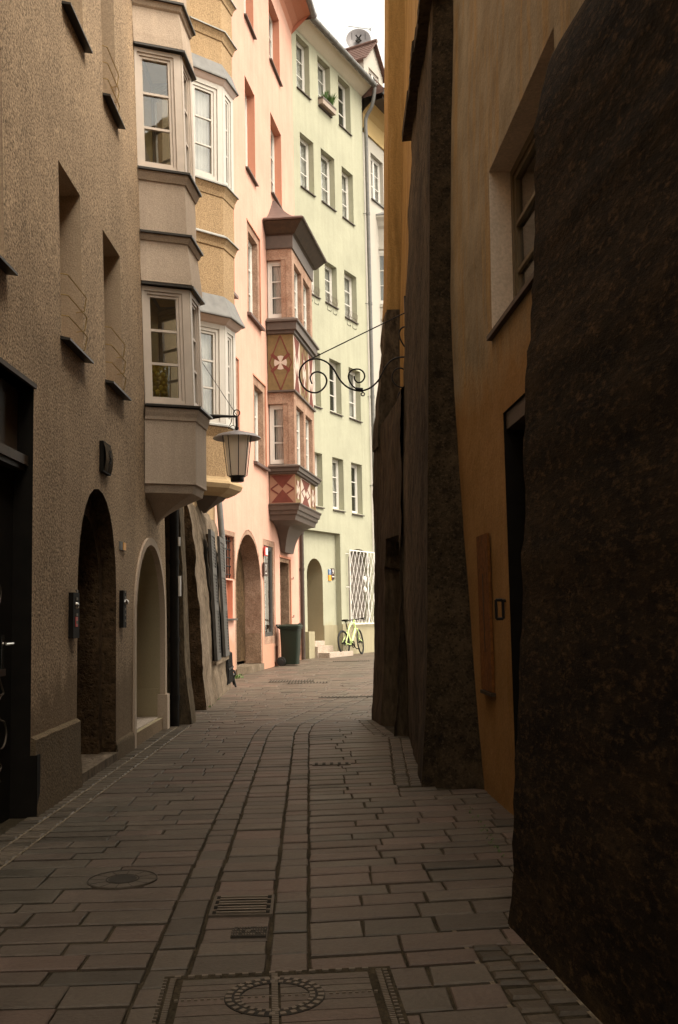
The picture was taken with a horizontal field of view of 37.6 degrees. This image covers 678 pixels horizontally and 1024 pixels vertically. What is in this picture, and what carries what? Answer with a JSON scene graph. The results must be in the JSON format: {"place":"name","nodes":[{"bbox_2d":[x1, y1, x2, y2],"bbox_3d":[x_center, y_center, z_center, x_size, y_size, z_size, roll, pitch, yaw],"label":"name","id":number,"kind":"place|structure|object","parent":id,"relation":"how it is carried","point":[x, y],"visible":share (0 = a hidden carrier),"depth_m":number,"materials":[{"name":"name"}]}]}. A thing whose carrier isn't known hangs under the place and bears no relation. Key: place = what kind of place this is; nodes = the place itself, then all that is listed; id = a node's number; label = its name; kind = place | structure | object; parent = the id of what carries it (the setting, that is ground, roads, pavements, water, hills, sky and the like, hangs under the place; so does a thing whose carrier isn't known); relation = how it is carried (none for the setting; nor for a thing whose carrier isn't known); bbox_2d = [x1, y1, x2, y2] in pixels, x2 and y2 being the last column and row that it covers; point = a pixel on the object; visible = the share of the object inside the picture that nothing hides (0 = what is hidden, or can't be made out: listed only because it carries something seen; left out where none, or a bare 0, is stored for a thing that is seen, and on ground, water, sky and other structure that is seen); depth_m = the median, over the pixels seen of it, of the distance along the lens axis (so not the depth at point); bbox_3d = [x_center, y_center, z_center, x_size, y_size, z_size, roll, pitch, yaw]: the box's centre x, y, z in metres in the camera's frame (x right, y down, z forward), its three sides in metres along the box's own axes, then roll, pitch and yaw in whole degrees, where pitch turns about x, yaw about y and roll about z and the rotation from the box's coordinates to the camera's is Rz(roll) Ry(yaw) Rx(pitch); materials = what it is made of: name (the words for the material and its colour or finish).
{"place":"outdoors","nodes":[
{"label":"outdoors","id":0,"kind":"place"},
{"bbox_2d":[215,0,326,675],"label":"pink house","id":1,"kind":"structure","parent":0,"point":[279,258],"depth_m":22.99,"materials":[{"name":"paint"}]},
{"bbox_2d":[236,548,244,661],"bbox_3d":[-2.217,1.797,20.653,0.001,2.642,2.127,-2,-6,9],"label":"portal door","id":2,"kind":"structure","parent":1,"relation":"in","point":[240,588],"depth_m":21.31,"materials":[{"name":"brown wood"}]},
{"bbox_2d":[245,94,247,165],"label":"window","id":3,"kind":"structure","parent":1,"relation":"in","point":[245,94],"depth_m":22.64,"materials":[{"name":"white paint"}]},
{"bbox_2d":[248,240,252,313],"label":"window","id":4,"kind":"structure","parent":1,"relation":"in","point":[249,244],"depth_m":22.41,"materials":[{"name":"white paint"}]},
{"bbox_2d":[254,390,257,460],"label":"window","id":5,"kind":"structure","parent":1,"relation":"in","point":[255,393],"depth_m":22.46,"materials":[{"name":"white paint"}]},
{"bbox_2d":[263,562,267,575],"bbox_3d":[-1.626,1.267,21.969,0.034,0.294,0.340,-2,-6,9],"label":"house number sign","id":6,"kind":"object","parent":1,"relation":"attached to","point":[265,569],"visible":1,"depth_m":21.92,"materials":[{"name":"beige metal"}]},
{"bbox_2d":[264,546,267,555],"bbox_3d":[-1.623,0.871,22.075,0.035,0.202,0.260,-2,-6,9],"label":"wall plaque","id":7,"kind":"object","parent":1,"relation":"attached to","point":[265,551],"depth_m":22.01,"materials":[{"name":"white metal"}]},
{"bbox_2d":[264,545,272,636],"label":"shop window","id":8,"kind":"structure","parent":1,"relation":"in","point":[269,556],"depth_m":22.83,"materials":[{"name":"grey paint"}]},
{"bbox_2d":[269,14,272,58],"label":"window","id":9,"kind":"structure","parent":1,"relation":"in","point":[270,20],"depth_m":25.91,"materials":[{"name":"white paint"}]},
{"bbox_2d":[270,128,274,192],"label":"window","id":10,"kind":"structure","parent":1,"relation":"in","point":[272,136],"depth_m":25.56,"materials":[{"name":"white paint"}]},
{"bbox_2d":[267,261,281,317],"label":"window","id":11,"kind":"structure","parent":1,"relation":"in","point":[276,292],"depth_m":23.40,"materials":[{"name":"white paint"}]},
{"bbox_2d":[269,405,283,463],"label":"window","id":12,"kind":"structure","parent":1,"relation":"in","point":[278,409],"depth_m":23.06,"materials":[{"name":"white paint"}]},
{"bbox_2d":[294,271,297,317],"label":"window","id":13,"kind":"structure","parent":1,"relation":"in","point":[295,275],"depth_m":24.23,"materials":[{"name":"white paint"}]},
{"bbox_2d":[296,410,299,464],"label":"window","id":14,"kind":"structure","parent":1,"relation":"in","point":[297,413],"depth_m":23.89,"materials":[{"name":"white paint"}]},
{"bbox_2d":[303,285,306,329],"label":"window","id":15,"kind":"structure","parent":1,"relation":"in","point":[304,289],"depth_m":25.31,"materials":[{"name":"white paint"}]},
{"bbox_2d":[306,419,308,470],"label":"window","id":16,"kind":"structure","parent":1,"relation":"in","point":[307,435],"depth_m":24.96,"materials":[{"name":"white paint"}]},
{"bbox_2d":[0,652,591,1023],"bbox_3d":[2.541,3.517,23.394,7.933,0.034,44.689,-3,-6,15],"label":"paving","id":17,"kind":"structure","parent":0,"point":[341,861],"depth_m":4.62,"materials":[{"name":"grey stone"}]},
{"bbox_2d":[87,869,157,889],"bbox_3d":[-0.979,1.669,4.501,0.316,0.027,0.316,-1,-6,0],"label":"manhole cover","id":18,"kind":"object","parent":17,"relation":"on","point":[122,879],"visible":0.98,"depth_m":4.49,"materials":[{"name":"metal"}]},
{"bbox_2d":[232,669,236,686],"bbox_3d":[-1.755,2.744,16.411,0.144,0.294,0.044,-1,-6,0],"label":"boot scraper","id":19,"kind":"object","parent":17,"relation":"on","point":[234,682],"visible":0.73,"depth_m":16.40,"materials":[{"name":"black metal"}]},
{"bbox_2d":[208,894,274,918],"bbox_3d":[-0.392,1.610,4.054,0.262,0.031,0.277,-1,-6,0],"label":"drain grate","id":20,"kind":"object","parent":17,"relation":"on","point":[262,905],"visible":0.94,"depth_m":4.02,"materials":[{"name":"metal"}]},
{"bbox_2d":[230,926,266,938],"bbox_3d":[-0.336,1.575,3.713,0.134,0.030,0.108,-1,-6,0],"label":"valve cover","id":21,"kind":"object","parent":17,"relation":"on","point":[248,932],"visible":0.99,"depth_m":3.70,"materials":[{"name":"metal"}]},
{"bbox_2d":[151,966,409,1023],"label":"manhole cover","id":22,"kind":"object","parent":17,"relation":"on","point":[361,995],"visible":1,"depth_m":3.05,"materials":[{"name":"metal"}]},
{"bbox_2d":[276,623,302,665],"bbox_3d":[-1.135,3.051,22.952,0.564,0.966,0.490,-2,-6,8],"label":"wheelie bin","id":23,"kind":"object","parent":17,"relation":"on","point":[290,636],"visible":1,"depth_m":22.75,"materials":[{"name":"green plastic"}]},
{"bbox_2d":[268,679,314,682],"bbox_3d":[-0.833,2.988,17.579,0.800,0.024,0.500,-1,-6,0],"label":"access cover","id":24,"kind":"object","parent":17,"relation":"on","point":[276,681],"visible":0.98,"depth_m":17.49,"materials":[{"name":"metal"}]},
{"bbox_2d":[0,707,601,1023],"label":"mortar edging","id":25,"kind":"object","parent":17,"relation":"on","point":[590,1013],"visible":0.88,"depth_m":5.58,"materials":[{"name":"grey concrete"}]},
{"bbox_2d":[287,681,327,683],"bbox_3d":[-0.534,2.929,17.054,0.700,0.024,0.350,-1,-6,0],"label":"access cover","id":26,"kind":"object","parent":17,"relation":"on","point":[306,682],"visible":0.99,"depth_m":17.00,"materials":[{"name":"metal"}]},
{"bbox_2d":[312,762,350,765],"bbox_3d":[-0.058,1.982,7.813,0.300,0.024,0.100,-1,-6,0],"label":"access cover","id":27,"kind":"object","parent":17,"relation":"on","point":[331,764],"visible":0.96,"depth_m":7.78,"materials":[{"name":"metal"}]},
{"bbox_2d":[319,695,372,697],"bbox_3d":[0.843,2.600,14.072,2.276,0.029,0.230,-1,-6,-3],"label":"channel drain","id":28,"kind":"object","parent":17,"relation":"on","point":[352,696],"visible":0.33,"depth_m":13.98,"materials":[{"name":"metal"}]},
{"bbox_2d":[337,617,364,653],"bbox_3d":[0.390,3.473,27.811,0.659,1.047,1.711,-2,-6,7],"label":"bicycle","id":29,"kind":"object","parent":17,"relation":"on","point":[350,643],"visible":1,"depth_m":27.73,"materials":[{"name":"metal"}]},
{"bbox_2d":[333,660,368,661],"bbox_3d":[0.296,3.651,24.346,0.900,0.024,0.400,-1,-6,0],"label":"access cover","id":30,"kind":"object","parent":17,"relation":"on","point":[351,661],"visible":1,"depth_m":24.19,"materials":[{"name":"metal"}]},
{"bbox_2d":[209,674,505,856],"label":"weeds","id":31,"kind":"object","parent":17,"relation":"on","point":[238,676],"visible":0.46,"depth_m":5.45,"materials":[{"name":"green plant"}]},
{"bbox_2d":[312,0,384,86],"label":"sky","id":32,"kind":"structure","parent":0,"point":[336,16],"materials":[{"name":"white"}]},
{"label":"ground","id":33,"kind":"structure","parent":0,"visible":0},
{"bbox_2d":[0,0,212,823],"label":"beige house","id":34,"kind":"structure","parent":33,"relation":"on","point":[101,254],"depth_m":8.04,"materials":[{"name":"paint"}]},
{"bbox_2d":[0,465,13,823],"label":"shop door","id":35,"kind":"structure","parent":34,"relation":"in","point":[6,475],"depth_m":5.99,"materials":[{"name":"black paint"}]},
{"bbox_2d":[68,590,78,638],"bbox_3d":[-1.864,0.718,7.016,0.063,0.340,0.158,-1,-6,0],"label":"door intercom","id":36,"kind":"object","parent":34,"relation":"attached to","point":[73,622],"depth_m":6.95,"materials":[{"name":"black paint"}]},
{"bbox_2d":[99,441,112,475],"bbox_3d":[-1.885,-0.434,8.073,0.068,0.248,0.266,-1,-6,0],"label":"wall lamp","id":37,"kind":"object","parent":34,"relation":"attached to","point":[105,460],"visible":1,"depth_m":7.99,"materials":[{"name":"black metal"}]},
{"bbox_2d":[119,541,125,550],"bbox_3d":[-1.890,0.298,8.677,0.028,0.072,0.206,-1,-6,0],"label":"wall plaque","id":38,"kind":"object","parent":34,"relation":"attached to","point":[122,546],"depth_m":8.65,"materials":[{"name":"metal"}]},
{"bbox_2d":[119,590,128,627],"bbox_3d":[-1.855,0.839,8.599,0.075,0.320,0.119,-1,-6,0],"label":"door intercom","id":39,"kind":"object","parent":34,"relation":"attached to","point":[123,601],"depth_m":8.55,"materials":[{"name":"black paint"}]},
{"bbox_2d":[137,52,176,169],"bbox_3d":[-1.889,-4.128,10.288,0.411,1.219,0.069,1,-6,-22],"label":"window","id":40,"kind":"structure","parent":34,"relation":"in","point":[140,56],"depth_m":10.28,"materials":[{"name":"beige paint"}]},
{"bbox_2d":[151,90,169,163],"bbox_3d":[-1.873,-4.058,10.983,0.522,1.219,0.076,-5,-7,36],"label":"curtain","id":41,"kind":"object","parent":34,"relation":"in","point":[154,100],"depth_m":11.10,"materials":[{"name":"white fabric"}]},
{"bbox_2d":[144,291,184,403],"bbox_3d":[-1.763,-1.654,10.037,0.409,1.133,0.068,1,-6,-22],"label":"window","id":42,"kind":"structure","parent":34,"relation":"in","point":[147,294],"depth_m":10.03,"materials":[{"name":"beige paint"}]},
{"bbox_2d":[158,313,177,383],"bbox_3d":[-1.746,-1.584,10.732,0.520,1.133,0.075,-5,-7,36],"label":"window","id":43,"kind":"structure","parent":34,"relation":"in","point":[170,317],"depth_m":10.85,"materials":[{"name":"beige paint"}]},
{"bbox_2d":[183,68,191,175],"bbox_3d":[-1.643,-4.103,10.591,0.091,1.219,0.315,-2,-6,5],"label":"window","id":44,"kind":"structure","parent":34,"relation":"in","point":[186,83],"depth_m":10.70,"materials":[{"name":"beige paint"}]},
{"bbox_2d":[192,301,200,405],"bbox_3d":[-1.517,-1.628,10.340,0.089,1.133,0.315,-2,-6,5],"label":"window","id":45,"kind":"structure","parent":34,"relation":"in","point":[194,308],"depth_m":10.45,"materials":[{"name":"beige paint"}]},
{"bbox_2d":[157,0,244,726],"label":"ochre house","id":46,"kind":"structure","parent":33,"relation":"on","point":[200,668],"depth_m":14.23,"materials":[{"name":"paint"}]},
{"bbox_2d":[192,81,216,180],"bbox_3d":[-1.994,-5.524,14.467,0.456,1.400,0.101,4,-8,-41],"label":"window","id":47,"kind":"structure","parent":46,"relation":"in","point":[204,98],"depth_m":14.52,"materials":[{"name":"white paint"}]},
{"bbox_2d":[201,326,218,420],"bbox_3d":[-1.919,-1.956,14.105,0.456,1.339,0.101,4,-8,-41],"label":"window","id":48,"kind":"structure","parent":46,"relation":"in","point":[209,336],"depth_m":14.19,"materials":[{"name":"white paint"}]},
{"bbox_2d":[225,97,230,188],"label":"window","id":49,"kind":"structure","parent":46,"relation":"in","point":[227,104],"depth_m":14.88,"materials":[{"name":"white paint"}]},
{"bbox_2d":[227,333,232,424],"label":"window","id":50,"kind":"structure","parent":46,"relation":"in","point":[229,338],"depth_m":14.52,"materials":[{"name":"white paint"}]},
{"bbox_2d":[202,362,260,482],"bbox_3d":[-1.614,-1.318,12.648,1.302,1.939,0.724,-5,-7,34],"label":"street lamp","id":51,"kind":"object","parent":46,"relation":"attached to","point":[237,447],"visible":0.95,"depth_m":12.34,"materials":[{"name":"white glass"}]},
{"bbox_2d":[0,720,599,1023],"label":"sett gutter","id":52,"kind":"object","parent":33,"relation":"on","point":[18,846],"visible":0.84,"depth_m":5.24,"materials":[{"name":"grey stone"}]},
{"bbox_2d":[291,15,382,658],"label":"green house","id":53,"kind":"structure","parent":33,"relation":"on","point":[328,177],"depth_m":29.09,"materials":[{"name":"paint"}]},
{"bbox_2d":[296,41,304,91],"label":"window","id":54,"kind":"structure","parent":53,"relation":"in","point":[299,49],"depth_m":28.53,"materials":[{"name":"white paint"}]},
{"bbox_2d":[300,138,308,189],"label":"window","id":55,"kind":"structure","parent":53,"relation":"in","point":[304,163],"depth_m":28.38,"materials":[{"name":"white paint"}]},
{"bbox_2d":[312,270,313,293],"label":"window","id":56,"kind":"structure","parent":53,"relation":"in","point":[313,270],"depth_m":28.27,"materials":[{"name":"white paint"}]},
{"bbox_2d":[313,360,315,404],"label":"window","id":57,"kind":"structure","parent":53,"relation":"in","point":[313,360],"depth_m":27.93,"materials":[{"name":"white paint"}]},
{"bbox_2d":[315,454,317,505],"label":"window","id":58,"kind":"structure","parent":53,"relation":"in","point":[315,454],"depth_m":27.67,"materials":[{"name":"white paint"}]},
{"bbox_2d":[317,62,324,104],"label":"window","id":59,"kind":"structure","parent":53,"relation":"in","point":[321,71],"depth_m":29.70,"materials":[{"name":"white paint"}]},
{"bbox_2d":[321,154,329,204],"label":"window","id":60,"kind":"structure","parent":53,"relation":"in","point":[325,183],"depth_m":29.51,"materials":[{"name":"white paint"}]},
{"bbox_2d":[318,90,337,115],"bbox_3d":[-0.283,-12.077,29.230,0.513,0.534,0.864,-3,-6,18],"label":"window box","id":61,"kind":"object","parent":53,"relation":"on","point":[325,102],"visible":1,"depth_m":29.18,"materials":[{"name":"ceramic"}]},
{"bbox_2d":[325,265,331,303],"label":"window","id":62,"kind":"structure","parent":53,"relation":"in","point":[328,271],"depth_m":29.22,"materials":[{"name":"white paint"}]},
{"bbox_2d":[328,569,330,580],"bbox_3d":[-0.261,1.764,27.952,0.028,0.324,0.153,-4,-6,27],"label":"info sign","id":63,"kind":"object","parent":53,"relation":"attached to","point":[329,574],"visible":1,"depth_m":27.92,"materials":[{"name":"metal"}]},
{"bbox_2d":[330,568,334,578],"bbox_3d":[-0.180,1.747,28.107,0.035,0.306,0.185,-4,-6,27],"label":"house number sign","id":64,"kind":"object","parent":53,"relation":"attached to","point":[332,574],"visible":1,"depth_m":28.08,"materials":[{"name":"white metal"}]},
{"bbox_2d":[329,361,335,411],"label":"window","id":65,"kind":"structure","parent":53,"relation":"in","point":[334,375],"depth_m":29.04,"materials":[{"name":"white paint"}]},
{"bbox_2d":[332,459,338,508],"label":"window","id":66,"kind":"structure","parent":53,"relation":"in","point":[334,462],"depth_m":28.78,"materials":[{"name":"white paint"}]},
{"bbox_2d":[338,82,345,128],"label":"window","id":67,"kind":"structure","parent":53,"relation":"in","point":[340,86],"depth_m":30.86,"materials":[{"name":"white paint"}]},
{"bbox_2d":[342,172,348,219],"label":"window","id":68,"kind":"structure","parent":53,"relation":"in","point":[345,209],"depth_m":30.64,"materials":[{"name":"white paint"}]},
{"bbox_2d":[344,274,351,318],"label":"window","id":69,"kind":"structure","parent":53,"relation":"in","point":[347,280],"depth_m":30.38,"materials":[{"name":"white paint"}]},
{"bbox_2d":[349,370,355,418],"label":"window","id":70,"kind":"structure","parent":53,"relation":"in","point":[352,394],"depth_m":30.17,"materials":[{"name":"white paint"}]},
{"bbox_2d":[351,464,357,513],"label":"window","id":71,"kind":"structure","parent":53,"relation":"in","point":[352,466],"depth_m":29.88,"materials":[{"name":"white paint"}]},
{"bbox_2d":[345,39,383,600],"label":"white house","id":72,"kind":"structure","parent":33,"relation":"on","point":[366,56],"depth_m":32.18,"materials":[{"name":"paint"}]},
{"bbox_2d":[346,26,372,46],"bbox_3d":[0.833,-17.516,37.480,1.124,1.850,0.345,-1,-6,0],"label":"satellite dish","id":73,"kind":"object","parent":72,"relation":"attached to","point":[356,37],"visible":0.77,"depth_m":37.52,"materials":[{"name":"grey paint"}]},
{"bbox_2d":[369,70,376,102],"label":"window","id":74,"kind":"structure","parent":72,"relation":"in","point":[371,74],"depth_m":33.64,"materials":[{"name":"white paint"}]},
{"bbox_2d":[371,157,379,202],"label":"window","id":75,"kind":"structure","parent":72,"relation":"in","point":[375,170],"depth_m":32.82,"materials":[{"name":"white paint"}]},
{"bbox_2d":[402,0,484,789],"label":"stone buttress","id":76,"kind":"structure","parent":33,"relation":"on","point":[444,734],"depth_m":7.66,"materials":[{"name":"brown stone"}]},
{"bbox_2d":[371,0,584,814],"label":"orange house","id":77,"kind":"structure","parent":33,"relation":"on","point":[503,50],"depth_m":6.47,"materials":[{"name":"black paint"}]},
{"bbox_2d":[298,296,404,404],"bbox_3d":[0.203,-1.647,10.218,1.246,1.143,0.044,-1,-6,0],"label":"iron sign bracket","id":78,"kind":"object","parent":77,"relation":"attached to","point":[358,389],"visible":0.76,"depth_m":10.19,"materials":[{"name":"metal"}]},
{"bbox_2d":[510,124,535,298],"bbox_3d":[1.142,-1.688,5.417,0.066,1.051,1.550,-1,-6,-3],"label":"window","id":79,"kind":"structure","parent":77,"relation":"in","point":[529,148],"depth_m":6.10,"materials":[{"name":"brown paint"}]},
{"bbox_2d":[508,0,677,1023],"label":"stone buttress","id":80,"kind":"structure","parent":33,"relation":"on","point":[593,918],"depth_m":3.10,"materials":[{"name":"brown stone"}]}
]}

